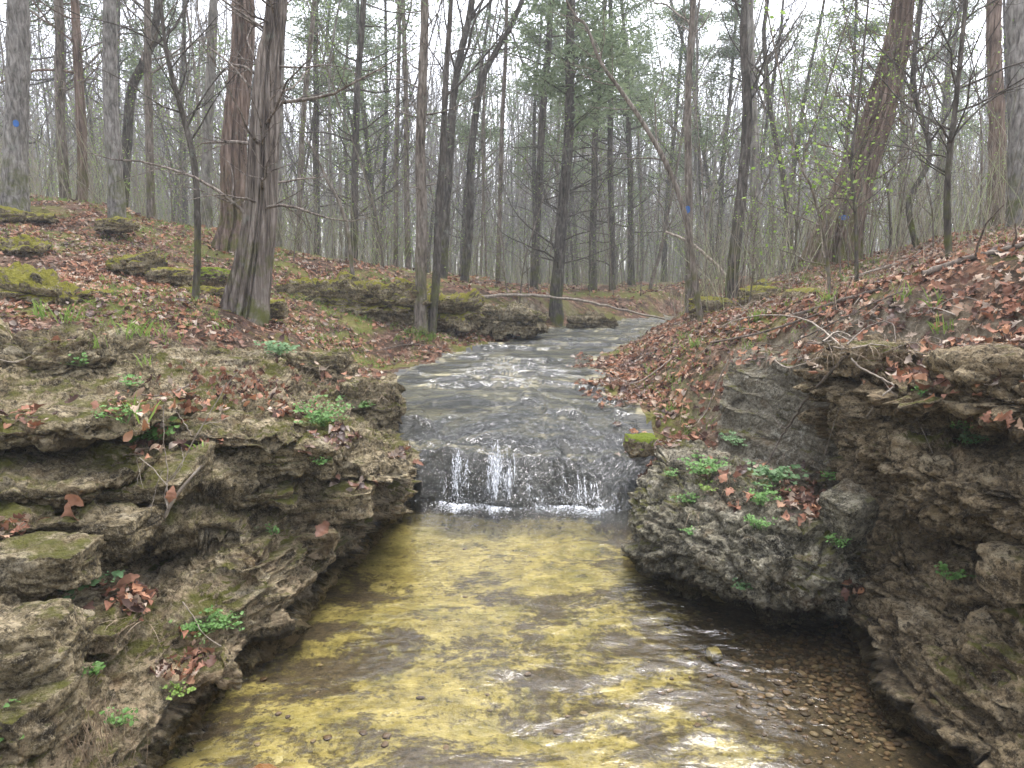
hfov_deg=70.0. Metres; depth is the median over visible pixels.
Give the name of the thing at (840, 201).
bud sapling
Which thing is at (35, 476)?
ledge stone
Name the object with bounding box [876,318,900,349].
dry stem
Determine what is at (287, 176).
woodland tree
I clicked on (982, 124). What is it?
woodland tree
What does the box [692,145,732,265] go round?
bud sapling
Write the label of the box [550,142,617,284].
woodland tree
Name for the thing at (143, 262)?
slab
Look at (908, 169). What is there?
bud sapling
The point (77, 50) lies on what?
cedar tree
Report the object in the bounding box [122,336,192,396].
twig
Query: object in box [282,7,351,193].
woodland tree
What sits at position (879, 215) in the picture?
bud sapling
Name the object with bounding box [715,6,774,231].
woodland tree
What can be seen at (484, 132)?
woodland tree
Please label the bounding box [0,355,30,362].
twig
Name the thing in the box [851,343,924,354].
dry stem
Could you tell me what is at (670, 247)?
woodland tree
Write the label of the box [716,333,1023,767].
broken rock bank
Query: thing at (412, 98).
woodland tree
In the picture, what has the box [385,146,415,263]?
woodland tree
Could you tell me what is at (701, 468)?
leafy plant
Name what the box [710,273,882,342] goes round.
fallen branch
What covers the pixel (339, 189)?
woodland tree
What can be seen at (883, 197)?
bud sapling
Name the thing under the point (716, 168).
woodland tree
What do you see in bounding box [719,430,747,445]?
leafy plant
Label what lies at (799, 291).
mossy rock
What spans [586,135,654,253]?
woodland tree
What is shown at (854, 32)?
evergreen cedar
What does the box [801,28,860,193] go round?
woodland tree
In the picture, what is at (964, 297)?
dry stem
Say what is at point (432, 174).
woodland tree
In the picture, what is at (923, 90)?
woodland tree
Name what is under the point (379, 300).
mossy shelf
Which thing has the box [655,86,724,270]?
woodland tree
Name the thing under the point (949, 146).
young tree
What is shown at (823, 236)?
young tree
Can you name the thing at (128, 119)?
crooked tree
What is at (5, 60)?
woodland tree
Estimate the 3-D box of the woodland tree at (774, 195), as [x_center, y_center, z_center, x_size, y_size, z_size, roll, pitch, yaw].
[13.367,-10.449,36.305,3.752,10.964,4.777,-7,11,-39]
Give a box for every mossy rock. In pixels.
[0,318,153,378]
[135,350,158,362]
[178,285,224,298]
[192,267,230,287]
[286,348,359,382]
[623,432,658,457]
[736,285,777,306]
[753,278,782,285]
[781,287,819,299]
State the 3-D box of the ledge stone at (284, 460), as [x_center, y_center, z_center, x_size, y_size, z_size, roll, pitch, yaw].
[-1.201,0.339,3.710,0.750,0.227,0.648,0,8,0]
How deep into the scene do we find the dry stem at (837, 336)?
4.38 m
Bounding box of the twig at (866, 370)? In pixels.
[850,358,932,452]
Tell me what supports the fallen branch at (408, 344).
on the ground at (656, 303)
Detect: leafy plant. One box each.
[0,699,23,741]
[57,557,124,598]
[60,352,88,365]
[79,661,105,676]
[91,403,142,423]
[98,707,137,727]
[117,374,143,386]
[129,416,179,442]
[160,680,195,699]
[169,618,222,638]
[188,605,244,643]
[254,340,299,354]
[254,523,279,534]
[293,394,353,426]
[312,456,331,464]
[358,400,375,407]
[662,467,677,476]
[670,489,704,503]
[678,450,731,475]
[680,525,695,535]
[698,479,718,492]
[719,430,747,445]
[731,577,752,589]
[744,459,808,486]
[744,514,776,529]
[745,483,790,505]
[820,470,836,479]
[825,533,851,547]
[912,386,927,396]
[934,561,975,579]
[950,426,988,443]
[951,420,972,428]
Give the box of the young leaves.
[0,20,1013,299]
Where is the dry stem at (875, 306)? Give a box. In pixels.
[851,284,897,323]
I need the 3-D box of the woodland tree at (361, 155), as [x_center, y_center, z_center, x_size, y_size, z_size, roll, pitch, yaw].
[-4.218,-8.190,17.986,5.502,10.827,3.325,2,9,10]
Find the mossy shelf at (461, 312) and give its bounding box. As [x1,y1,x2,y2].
[436,288,485,335]
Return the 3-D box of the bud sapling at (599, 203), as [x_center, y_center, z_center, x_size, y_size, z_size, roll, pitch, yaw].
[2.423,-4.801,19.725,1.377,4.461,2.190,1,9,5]
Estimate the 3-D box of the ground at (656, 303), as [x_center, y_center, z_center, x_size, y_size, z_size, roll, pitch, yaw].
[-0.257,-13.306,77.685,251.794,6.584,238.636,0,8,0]
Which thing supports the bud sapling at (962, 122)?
on the ground at (656, 303)
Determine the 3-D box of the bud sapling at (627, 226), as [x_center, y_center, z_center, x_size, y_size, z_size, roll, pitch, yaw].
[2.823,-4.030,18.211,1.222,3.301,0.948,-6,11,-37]
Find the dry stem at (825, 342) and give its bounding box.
[807,299,847,365]
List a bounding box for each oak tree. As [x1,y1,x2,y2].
[0,0,30,211]
[1005,0,1023,226]
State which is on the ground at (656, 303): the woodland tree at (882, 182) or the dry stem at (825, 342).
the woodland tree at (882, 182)
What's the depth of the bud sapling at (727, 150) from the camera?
12.99 m
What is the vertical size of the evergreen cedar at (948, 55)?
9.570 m
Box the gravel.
[218,389,954,767]
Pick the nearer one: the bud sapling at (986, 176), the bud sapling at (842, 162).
the bud sapling at (842, 162)
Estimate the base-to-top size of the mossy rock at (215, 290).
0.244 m
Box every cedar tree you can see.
[0,0,139,201]
[30,0,169,200]
[84,0,423,327]
[89,0,216,219]
[211,0,294,252]
[280,0,443,262]
[359,0,496,334]
[477,0,635,288]
[493,0,648,325]
[793,0,966,273]
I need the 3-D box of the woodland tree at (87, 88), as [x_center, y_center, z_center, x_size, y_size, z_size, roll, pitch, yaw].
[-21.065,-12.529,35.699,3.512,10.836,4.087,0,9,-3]
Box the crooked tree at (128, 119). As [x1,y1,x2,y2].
[121,0,189,207]
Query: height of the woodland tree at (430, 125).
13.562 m
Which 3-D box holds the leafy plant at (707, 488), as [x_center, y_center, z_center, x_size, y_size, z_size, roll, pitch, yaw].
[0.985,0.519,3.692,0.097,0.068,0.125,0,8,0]
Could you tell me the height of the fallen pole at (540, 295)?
0.524 m
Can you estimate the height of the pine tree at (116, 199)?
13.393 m
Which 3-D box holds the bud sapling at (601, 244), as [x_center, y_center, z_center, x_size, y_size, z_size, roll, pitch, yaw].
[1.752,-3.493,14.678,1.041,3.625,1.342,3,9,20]
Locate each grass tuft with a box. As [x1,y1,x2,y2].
[30,298,49,318]
[44,298,84,322]
[85,332,107,348]
[110,318,144,339]
[121,391,161,423]
[123,316,154,336]
[133,353,150,366]
[152,323,167,337]
[185,441,203,449]
[688,335,699,347]
[748,308,763,320]
[819,285,837,301]
[890,281,914,300]
[915,286,947,308]
[926,313,954,333]
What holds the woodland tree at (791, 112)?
on the ground at (656, 303)
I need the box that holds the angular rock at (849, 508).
[817,478,878,544]
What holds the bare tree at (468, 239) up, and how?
on the ground at (656, 303)
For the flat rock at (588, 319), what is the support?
on the stream bed
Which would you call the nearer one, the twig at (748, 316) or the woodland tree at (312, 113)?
the twig at (748, 316)
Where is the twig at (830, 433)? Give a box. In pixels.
[822,409,838,460]
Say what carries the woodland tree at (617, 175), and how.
on the ground at (656, 303)
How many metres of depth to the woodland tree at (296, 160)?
27.16 m
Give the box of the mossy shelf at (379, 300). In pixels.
[329,277,431,326]
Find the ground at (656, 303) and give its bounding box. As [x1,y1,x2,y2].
[0,197,1023,449]
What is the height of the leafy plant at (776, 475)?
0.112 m
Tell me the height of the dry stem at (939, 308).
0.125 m
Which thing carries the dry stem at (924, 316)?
on the ground at (656, 303)
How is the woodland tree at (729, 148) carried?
on the ground at (656, 303)
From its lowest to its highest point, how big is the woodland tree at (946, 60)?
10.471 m
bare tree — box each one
[201,0,217,228]
[275,42,284,246]
[296,0,316,251]
[386,0,420,267]
[395,0,411,270]
[419,0,511,278]
[460,0,540,282]
[464,0,508,281]
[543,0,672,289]
[630,0,731,313]
[641,0,710,288]
[694,0,805,298]
[695,0,803,270]
[729,0,836,281]
[821,0,1006,247]
[985,0,1006,227]
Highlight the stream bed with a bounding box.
[381,314,673,514]
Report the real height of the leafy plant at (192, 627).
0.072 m
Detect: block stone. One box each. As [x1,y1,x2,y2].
[0,531,105,597]
[0,598,99,693]
[0,673,84,765]
[51,502,165,555]
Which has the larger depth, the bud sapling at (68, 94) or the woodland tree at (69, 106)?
the woodland tree at (69, 106)
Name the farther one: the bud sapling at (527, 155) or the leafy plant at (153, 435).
the bud sapling at (527, 155)
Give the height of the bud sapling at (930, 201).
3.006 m
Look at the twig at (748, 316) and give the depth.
5.05 m
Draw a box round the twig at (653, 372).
[631,358,671,383]
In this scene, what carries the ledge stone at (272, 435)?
on the layered rock bank at (208, 545)
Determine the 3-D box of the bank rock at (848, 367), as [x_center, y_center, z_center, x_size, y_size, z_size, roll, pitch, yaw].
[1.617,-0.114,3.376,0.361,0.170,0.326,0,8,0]
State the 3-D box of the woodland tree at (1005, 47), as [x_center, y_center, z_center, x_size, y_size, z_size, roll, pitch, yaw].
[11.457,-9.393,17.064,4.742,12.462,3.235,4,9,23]
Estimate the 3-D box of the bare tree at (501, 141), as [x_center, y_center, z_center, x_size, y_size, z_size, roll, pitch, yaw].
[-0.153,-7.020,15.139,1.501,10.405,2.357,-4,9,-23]
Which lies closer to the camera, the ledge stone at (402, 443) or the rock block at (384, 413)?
the ledge stone at (402, 443)
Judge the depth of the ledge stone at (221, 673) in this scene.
2.60 m
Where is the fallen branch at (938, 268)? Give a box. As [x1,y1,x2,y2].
[921,205,1023,276]
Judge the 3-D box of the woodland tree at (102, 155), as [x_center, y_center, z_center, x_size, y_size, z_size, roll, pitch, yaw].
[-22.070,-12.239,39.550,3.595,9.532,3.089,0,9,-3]
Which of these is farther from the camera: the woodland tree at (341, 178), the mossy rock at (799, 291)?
the woodland tree at (341, 178)
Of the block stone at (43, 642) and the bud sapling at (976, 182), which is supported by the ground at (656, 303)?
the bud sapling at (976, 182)
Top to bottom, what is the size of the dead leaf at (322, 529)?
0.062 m
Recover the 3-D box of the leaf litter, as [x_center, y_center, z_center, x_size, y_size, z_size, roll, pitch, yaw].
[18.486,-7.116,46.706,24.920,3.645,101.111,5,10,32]
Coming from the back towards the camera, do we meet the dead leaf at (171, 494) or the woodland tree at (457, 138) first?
the woodland tree at (457, 138)
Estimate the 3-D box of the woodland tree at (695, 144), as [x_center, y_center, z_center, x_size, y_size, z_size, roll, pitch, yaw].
[4.910,-9.179,19.081,4.878,12.934,4.192,-5,10,-31]
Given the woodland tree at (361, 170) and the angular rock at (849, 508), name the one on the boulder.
the angular rock at (849, 508)
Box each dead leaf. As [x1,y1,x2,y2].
[60,502,78,520]
[65,494,83,505]
[117,573,139,584]
[165,486,176,501]
[199,647,214,653]
[315,521,329,536]
[718,474,727,482]
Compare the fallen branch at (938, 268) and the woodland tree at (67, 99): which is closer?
the fallen branch at (938, 268)
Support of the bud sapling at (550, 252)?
on the ground at (656, 303)
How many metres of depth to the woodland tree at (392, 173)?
29.37 m
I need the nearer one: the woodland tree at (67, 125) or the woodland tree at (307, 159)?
the woodland tree at (307, 159)
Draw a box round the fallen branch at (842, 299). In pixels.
[788,267,902,314]
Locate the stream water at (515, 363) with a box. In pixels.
[397,317,672,507]
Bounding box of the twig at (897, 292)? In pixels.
[787,268,908,345]
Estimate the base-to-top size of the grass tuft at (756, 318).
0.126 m
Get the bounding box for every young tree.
[41,0,261,299]
[406,0,529,336]
[735,0,877,292]
[784,0,904,282]
[839,0,1023,257]
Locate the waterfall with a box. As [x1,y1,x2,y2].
[415,442,622,517]
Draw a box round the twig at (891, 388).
[867,386,894,415]
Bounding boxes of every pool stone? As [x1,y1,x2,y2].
[253,763,276,767]
[274,756,282,764]
[706,646,722,661]
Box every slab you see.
[0,234,51,257]
[0,261,92,307]
[105,250,168,274]
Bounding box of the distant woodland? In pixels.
[0,0,1007,284]
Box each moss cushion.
[0,205,59,224]
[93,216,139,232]
[93,289,115,296]
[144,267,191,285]
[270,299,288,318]
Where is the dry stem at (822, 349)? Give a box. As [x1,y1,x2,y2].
[797,346,848,376]
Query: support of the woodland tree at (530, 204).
on the ground at (656, 303)
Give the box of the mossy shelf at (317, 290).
[275,271,361,307]
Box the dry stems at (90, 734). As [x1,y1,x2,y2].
[61,685,151,767]
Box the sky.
[0,0,1007,271]
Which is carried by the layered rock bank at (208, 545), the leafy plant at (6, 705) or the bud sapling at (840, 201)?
the leafy plant at (6, 705)
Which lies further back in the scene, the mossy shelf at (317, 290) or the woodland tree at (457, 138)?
the woodland tree at (457, 138)
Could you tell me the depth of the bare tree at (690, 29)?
9.60 m
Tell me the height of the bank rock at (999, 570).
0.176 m
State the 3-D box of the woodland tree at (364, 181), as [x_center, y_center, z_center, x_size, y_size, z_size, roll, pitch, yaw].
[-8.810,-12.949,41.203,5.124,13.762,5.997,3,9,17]
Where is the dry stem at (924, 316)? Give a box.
[862,312,948,324]
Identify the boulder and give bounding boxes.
[620,439,866,625]
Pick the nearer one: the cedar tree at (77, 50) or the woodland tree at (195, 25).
the cedar tree at (77, 50)
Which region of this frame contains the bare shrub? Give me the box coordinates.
[136,364,244,517]
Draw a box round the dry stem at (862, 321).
[830,312,880,327]
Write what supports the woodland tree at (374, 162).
on the ground at (656, 303)
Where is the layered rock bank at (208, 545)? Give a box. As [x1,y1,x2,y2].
[0,333,421,767]
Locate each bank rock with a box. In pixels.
[819,340,907,377]
[922,344,1023,391]
[975,540,1023,603]
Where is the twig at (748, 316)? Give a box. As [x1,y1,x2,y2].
[715,295,843,348]
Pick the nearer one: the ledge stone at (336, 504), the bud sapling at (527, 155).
the ledge stone at (336, 504)
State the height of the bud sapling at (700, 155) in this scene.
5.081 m
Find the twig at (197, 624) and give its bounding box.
[182,601,220,645]
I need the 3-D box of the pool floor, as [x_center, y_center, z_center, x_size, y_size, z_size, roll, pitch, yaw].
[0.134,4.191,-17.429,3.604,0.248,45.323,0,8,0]
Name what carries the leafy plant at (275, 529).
on the layered rock bank at (208, 545)
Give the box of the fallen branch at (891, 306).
[888,239,926,308]
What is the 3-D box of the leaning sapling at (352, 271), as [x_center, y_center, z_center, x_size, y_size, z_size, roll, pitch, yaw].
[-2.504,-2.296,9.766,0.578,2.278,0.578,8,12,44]
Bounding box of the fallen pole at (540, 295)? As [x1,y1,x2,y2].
[482,293,664,319]
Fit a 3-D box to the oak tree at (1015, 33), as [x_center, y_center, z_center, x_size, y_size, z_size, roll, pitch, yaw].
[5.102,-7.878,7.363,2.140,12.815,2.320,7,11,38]
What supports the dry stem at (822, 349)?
on the broken rock bank at (944, 656)
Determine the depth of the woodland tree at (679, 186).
27.51 m
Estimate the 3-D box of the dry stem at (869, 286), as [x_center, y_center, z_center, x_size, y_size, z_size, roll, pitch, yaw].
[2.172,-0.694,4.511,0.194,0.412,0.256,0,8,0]
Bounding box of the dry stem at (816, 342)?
[795,340,832,359]
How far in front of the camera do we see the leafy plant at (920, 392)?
2.91 m
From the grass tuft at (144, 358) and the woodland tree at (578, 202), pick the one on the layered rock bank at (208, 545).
the grass tuft at (144, 358)
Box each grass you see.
[80,311,1023,651]
[389,324,457,347]
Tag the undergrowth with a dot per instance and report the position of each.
(722, 256)
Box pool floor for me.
[160,495,962,767]
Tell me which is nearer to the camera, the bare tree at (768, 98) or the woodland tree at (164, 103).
the bare tree at (768, 98)
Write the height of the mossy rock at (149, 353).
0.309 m
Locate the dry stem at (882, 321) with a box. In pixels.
[846,297,954,344]
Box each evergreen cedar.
[0,0,121,192]
[35,0,197,133]
[119,0,231,224]
[253,0,392,255]
[298,0,429,264]
[303,0,391,259]
[426,2,531,274]
[496,0,573,284]
[528,0,672,291]
[537,16,607,284]
[556,0,697,284]
[600,34,668,280]
[634,0,722,281]
[674,0,772,276]
[744,0,850,273]
[789,0,903,215]
[896,0,987,217]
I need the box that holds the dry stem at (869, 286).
[854,236,882,304]
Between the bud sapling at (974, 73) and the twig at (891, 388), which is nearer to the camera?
the twig at (891, 388)
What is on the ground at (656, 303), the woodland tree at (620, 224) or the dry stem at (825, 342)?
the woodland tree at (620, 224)
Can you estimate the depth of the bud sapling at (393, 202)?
19.32 m
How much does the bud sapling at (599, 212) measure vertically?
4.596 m
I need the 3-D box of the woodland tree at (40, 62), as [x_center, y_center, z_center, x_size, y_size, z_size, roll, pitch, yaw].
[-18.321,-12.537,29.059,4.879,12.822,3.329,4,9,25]
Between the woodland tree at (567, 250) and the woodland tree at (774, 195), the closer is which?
the woodland tree at (567, 250)
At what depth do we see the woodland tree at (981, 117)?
31.57 m
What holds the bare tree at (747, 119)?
on the ground at (656, 303)
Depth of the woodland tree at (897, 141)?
38.95 m
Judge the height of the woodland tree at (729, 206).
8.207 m
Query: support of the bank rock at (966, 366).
on the broken rock bank at (944, 656)
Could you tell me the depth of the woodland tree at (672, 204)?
38.03 m
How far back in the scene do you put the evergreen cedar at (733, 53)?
19.31 m
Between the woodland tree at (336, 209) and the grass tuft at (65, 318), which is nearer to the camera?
the grass tuft at (65, 318)
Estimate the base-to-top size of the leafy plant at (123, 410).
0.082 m
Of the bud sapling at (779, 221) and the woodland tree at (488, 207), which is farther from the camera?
the woodland tree at (488, 207)
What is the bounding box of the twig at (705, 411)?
[695,358,729,422]
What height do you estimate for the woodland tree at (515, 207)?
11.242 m
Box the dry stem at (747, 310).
[716,287,778,328]
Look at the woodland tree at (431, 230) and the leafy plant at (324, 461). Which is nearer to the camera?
the leafy plant at (324, 461)
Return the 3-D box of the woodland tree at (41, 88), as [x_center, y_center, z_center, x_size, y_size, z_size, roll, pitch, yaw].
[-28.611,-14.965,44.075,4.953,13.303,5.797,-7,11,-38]
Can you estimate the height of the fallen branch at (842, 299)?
0.428 m
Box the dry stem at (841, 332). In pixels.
[822,331,871,346]
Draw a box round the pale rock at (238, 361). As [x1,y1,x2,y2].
[220,356,243,367]
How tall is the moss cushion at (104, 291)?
0.206 m
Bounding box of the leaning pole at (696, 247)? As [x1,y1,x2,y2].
[665,231,725,277]
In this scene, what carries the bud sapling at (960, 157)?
on the ground at (656, 303)
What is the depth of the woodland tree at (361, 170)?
35.02 m
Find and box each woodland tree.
[0,0,39,113]
[0,0,139,204]
[0,0,143,166]
[0,1,49,117]
[0,1,53,134]
[0,4,47,125]
[0,6,103,165]
[0,38,54,161]
[0,80,72,190]
[1,0,101,196]
[29,2,103,181]
[29,11,101,194]
[30,31,56,159]
[30,34,69,184]
[31,0,158,172]
[31,5,100,196]
[31,32,105,174]
[32,43,93,197]
[34,5,142,199]
[35,4,90,186]
[38,13,128,202]
[38,26,102,154]
[39,1,170,211]
[54,5,139,141]
[66,19,106,201]
[72,0,221,220]
[73,7,176,211]
[82,0,302,171]
[87,89,133,179]
[95,0,260,225]
[95,3,188,214]
[119,0,249,221]
[120,0,219,204]
[123,0,222,185]
[124,75,165,208]
[125,0,219,202]
[126,1,247,223]
[136,0,231,225]
[136,92,179,217]
[137,5,219,221]
[154,1,301,175]
[155,0,220,171]
[167,0,312,199]
[189,5,297,198]
[192,34,260,173]
[201,0,332,239]
[216,77,295,216]
[227,7,348,251]
[253,63,350,226]
[282,0,376,246]
[282,1,336,217]
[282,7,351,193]
[282,104,342,227]
[283,0,451,262]
[284,0,350,258]
[295,46,392,258]
[310,54,379,255]
[319,0,441,246]
[320,56,358,258]
[321,53,381,260]
[324,33,391,258]
[331,0,466,227]
[336,19,417,260]
[346,0,487,223]
[346,0,511,271]
[349,62,410,226]
[350,0,460,212]
[367,26,454,268]
[369,131,413,261]
[372,98,456,236]
[378,96,414,245]
[380,0,516,272]
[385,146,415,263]
[390,0,468,271]
[390,0,562,277]
[391,0,562,276]
[391,34,474,195]
[391,123,455,228]
[403,50,461,270]
[410,37,509,233]
[413,132,458,273]
[414,105,457,244]
[415,18,487,230]
[425,104,479,272]
[428,7,512,261]
[430,108,490,262]
[446,10,523,277]
[450,108,486,273]
[453,20,521,229]
[453,97,506,265]
[458,19,535,280]
[461,81,526,280]
[476,0,549,282]
[476,0,632,284]
[486,109,524,282]
[487,115,556,275]
[488,7,576,222]
[492,58,583,234]
[496,57,531,282]
[505,130,554,281]
[511,97,560,205]
[512,60,577,276]
[516,3,624,284]
[527,51,589,270]
[531,20,638,279]
[542,128,604,284]
[543,133,605,283]
[548,105,625,271]
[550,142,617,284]
[555,0,681,281]
[573,59,624,283]
[576,7,641,222]
[579,91,669,277]
[581,120,640,283]
[582,125,648,281]
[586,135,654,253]
[600,117,666,268]
[602,82,657,213]
[602,130,684,270]
[615,130,651,284]
[616,1,718,280]
[621,0,810,266]
[624,0,817,278]
[627,43,697,186]
[637,5,729,281]
[643,0,773,259]
[645,120,702,245]
[648,28,693,282]
[648,119,680,279]
[651,44,718,231]
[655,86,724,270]
[657,85,719,243]
[659,74,727,242]
[660,24,783,240]
[661,26,802,266]
[672,5,797,278]
[676,115,760,278]
[693,0,840,280]
[693,88,749,250]
[694,95,764,254]
[704,87,766,243]
[707,0,820,268]
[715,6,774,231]
[716,60,763,275]
[723,104,796,275]
[725,119,806,268]
[726,3,827,277]
[729,60,808,237]
[747,0,811,271]
[748,43,825,226]
[759,3,843,227]
[763,0,849,216]
[785,1,850,194]
[794,31,837,223]
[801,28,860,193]
[806,0,984,242]
[814,0,924,245]
[827,0,1005,236]
[830,19,922,252]
[868,9,918,250]
[868,39,932,243]
[872,17,942,248]
[876,70,929,228]
[882,0,985,212]
[915,0,986,234]
[924,101,941,235]
[928,0,1007,169]
[940,2,987,222]
[951,45,1003,211]
[962,82,1006,207]
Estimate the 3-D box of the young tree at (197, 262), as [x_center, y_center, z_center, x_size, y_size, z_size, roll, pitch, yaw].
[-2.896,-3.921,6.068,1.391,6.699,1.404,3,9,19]
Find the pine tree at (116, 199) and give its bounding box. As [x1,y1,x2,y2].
[102,0,126,217]
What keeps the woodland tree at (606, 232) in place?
on the ground at (656, 303)
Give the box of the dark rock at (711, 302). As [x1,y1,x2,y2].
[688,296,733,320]
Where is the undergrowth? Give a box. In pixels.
[0,56,1023,314]
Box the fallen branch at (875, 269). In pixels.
[833,234,942,283]
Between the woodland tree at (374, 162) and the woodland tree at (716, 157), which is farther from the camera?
the woodland tree at (374, 162)
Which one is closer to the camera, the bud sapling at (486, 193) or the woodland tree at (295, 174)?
the bud sapling at (486, 193)
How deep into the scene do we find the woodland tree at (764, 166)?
32.62 m
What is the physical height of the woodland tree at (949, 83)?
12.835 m
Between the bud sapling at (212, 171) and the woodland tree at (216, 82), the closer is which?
the bud sapling at (212, 171)
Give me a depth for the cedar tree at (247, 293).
6.20 m
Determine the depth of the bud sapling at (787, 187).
8.74 m
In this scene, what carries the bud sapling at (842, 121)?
on the ground at (656, 303)
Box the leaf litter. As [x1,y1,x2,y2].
[0,193,1023,683]
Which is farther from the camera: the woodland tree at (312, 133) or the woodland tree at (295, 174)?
the woodland tree at (295, 174)
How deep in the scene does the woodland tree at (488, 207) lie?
44.68 m
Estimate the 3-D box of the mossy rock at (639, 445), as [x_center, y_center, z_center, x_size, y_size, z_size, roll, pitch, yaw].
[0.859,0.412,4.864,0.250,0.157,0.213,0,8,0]
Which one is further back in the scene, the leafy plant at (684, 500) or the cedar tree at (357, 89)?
the cedar tree at (357, 89)
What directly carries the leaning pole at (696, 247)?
on the ground at (656, 303)
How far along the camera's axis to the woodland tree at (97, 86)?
24.56 m
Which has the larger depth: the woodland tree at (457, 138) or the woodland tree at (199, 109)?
the woodland tree at (457, 138)
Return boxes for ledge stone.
[0,393,196,454]
[0,441,162,509]
[74,586,150,655]
[95,441,215,505]
[100,398,316,454]
[162,639,242,700]
[224,425,358,479]
[232,476,303,510]
[287,524,342,559]
[288,477,375,526]
[392,440,408,458]
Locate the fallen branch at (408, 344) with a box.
[377,337,446,362]
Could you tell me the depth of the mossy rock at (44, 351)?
4.10 m
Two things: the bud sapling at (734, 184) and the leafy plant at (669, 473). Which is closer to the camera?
the leafy plant at (669, 473)
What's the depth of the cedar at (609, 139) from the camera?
16.38 m
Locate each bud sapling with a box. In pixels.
[0,17,50,168]
[30,0,137,201]
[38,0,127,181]
[69,22,101,167]
[74,103,103,194]
[118,19,203,220]
[154,46,220,220]
[159,48,220,222]
[176,71,219,210]
[188,49,254,198]
[189,125,219,224]
[199,0,247,183]
[278,93,322,261]
[288,0,429,267]
[296,113,334,253]
[302,19,392,264]
[305,10,360,258]
[332,42,430,263]
[360,131,415,260]
[360,142,404,248]
[449,69,498,272]
[449,95,519,255]
[459,136,513,274]
[461,134,525,298]
[488,87,584,302]
[501,128,549,293]
[526,82,606,283]
[545,34,648,289]
[567,132,616,284]
[568,188,607,295]
[570,197,589,275]
[573,120,627,294]
[580,132,615,264]
[587,151,641,284]
[600,121,659,266]
[602,156,648,286]
[616,126,654,249]
[621,1,736,296]
[623,146,665,283]
[634,88,694,295]
[634,103,729,291]
[661,133,719,280]
[665,158,706,261]
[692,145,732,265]
[694,76,783,253]
[700,95,767,279]
[722,1,813,286]
[728,62,821,307]
[733,0,905,270]
[741,125,800,275]
[759,35,820,250]
[762,161,800,264]
[765,157,787,265]
[766,27,880,270]
[777,24,857,239]
[791,0,907,277]
[792,57,853,236]
[795,0,948,252]
[796,0,877,266]
[801,19,901,253]
[805,104,866,240]
[839,0,991,256]
[841,0,948,211]
[856,0,984,247]
[862,0,964,246]
[863,69,922,246]
[865,158,894,251]
[866,120,933,241]
[867,5,954,247]
[870,62,971,226]
[910,138,933,235]
[915,0,1005,228]
[922,10,986,229]
[923,76,984,226]
[943,105,1007,231]
[971,114,1007,229]
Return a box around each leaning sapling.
[297,122,354,275]
[549,0,703,323]
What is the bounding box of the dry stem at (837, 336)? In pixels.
[811,290,886,337]
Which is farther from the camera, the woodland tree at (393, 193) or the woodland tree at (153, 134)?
the woodland tree at (393, 193)
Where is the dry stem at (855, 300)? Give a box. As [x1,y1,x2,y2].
[839,264,875,317]
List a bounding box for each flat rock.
[199,345,253,356]
[268,387,290,402]
[473,300,549,339]
[566,311,618,327]
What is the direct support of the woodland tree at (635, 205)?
on the ground at (656, 303)
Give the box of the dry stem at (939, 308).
[911,296,955,315]
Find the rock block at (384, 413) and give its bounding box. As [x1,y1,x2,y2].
[333,371,406,430]
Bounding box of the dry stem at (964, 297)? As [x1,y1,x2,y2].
[934,297,999,310]
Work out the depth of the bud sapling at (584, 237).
21.22 m
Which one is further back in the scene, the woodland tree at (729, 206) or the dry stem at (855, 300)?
the woodland tree at (729, 206)
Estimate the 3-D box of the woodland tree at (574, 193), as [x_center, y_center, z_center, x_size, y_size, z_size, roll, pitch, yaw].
[2.460,-10.956,29.657,4.498,13.879,5.234,-8,11,-41]
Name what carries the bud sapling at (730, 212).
on the ground at (656, 303)
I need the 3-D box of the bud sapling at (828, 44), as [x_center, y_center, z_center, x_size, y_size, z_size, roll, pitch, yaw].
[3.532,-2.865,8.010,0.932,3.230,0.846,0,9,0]
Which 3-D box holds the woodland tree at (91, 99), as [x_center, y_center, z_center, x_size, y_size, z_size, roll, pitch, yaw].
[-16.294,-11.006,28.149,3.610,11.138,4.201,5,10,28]
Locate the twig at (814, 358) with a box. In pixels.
[771,300,849,368]
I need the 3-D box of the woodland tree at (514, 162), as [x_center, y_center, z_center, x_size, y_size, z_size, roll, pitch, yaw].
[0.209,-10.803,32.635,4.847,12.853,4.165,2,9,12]
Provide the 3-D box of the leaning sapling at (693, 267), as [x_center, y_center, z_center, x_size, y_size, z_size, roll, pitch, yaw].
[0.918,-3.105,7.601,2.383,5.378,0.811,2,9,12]
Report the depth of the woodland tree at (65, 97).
28.38 m
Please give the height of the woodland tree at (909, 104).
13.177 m
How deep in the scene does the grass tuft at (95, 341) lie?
4.11 m
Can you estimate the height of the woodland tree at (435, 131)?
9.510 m
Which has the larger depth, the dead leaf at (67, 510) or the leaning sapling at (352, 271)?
the leaning sapling at (352, 271)
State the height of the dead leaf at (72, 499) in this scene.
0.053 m
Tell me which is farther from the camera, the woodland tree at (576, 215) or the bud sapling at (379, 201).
the woodland tree at (576, 215)
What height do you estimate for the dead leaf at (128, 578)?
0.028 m
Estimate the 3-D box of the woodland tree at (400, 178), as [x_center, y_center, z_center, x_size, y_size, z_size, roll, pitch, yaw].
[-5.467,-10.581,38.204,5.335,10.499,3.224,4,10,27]

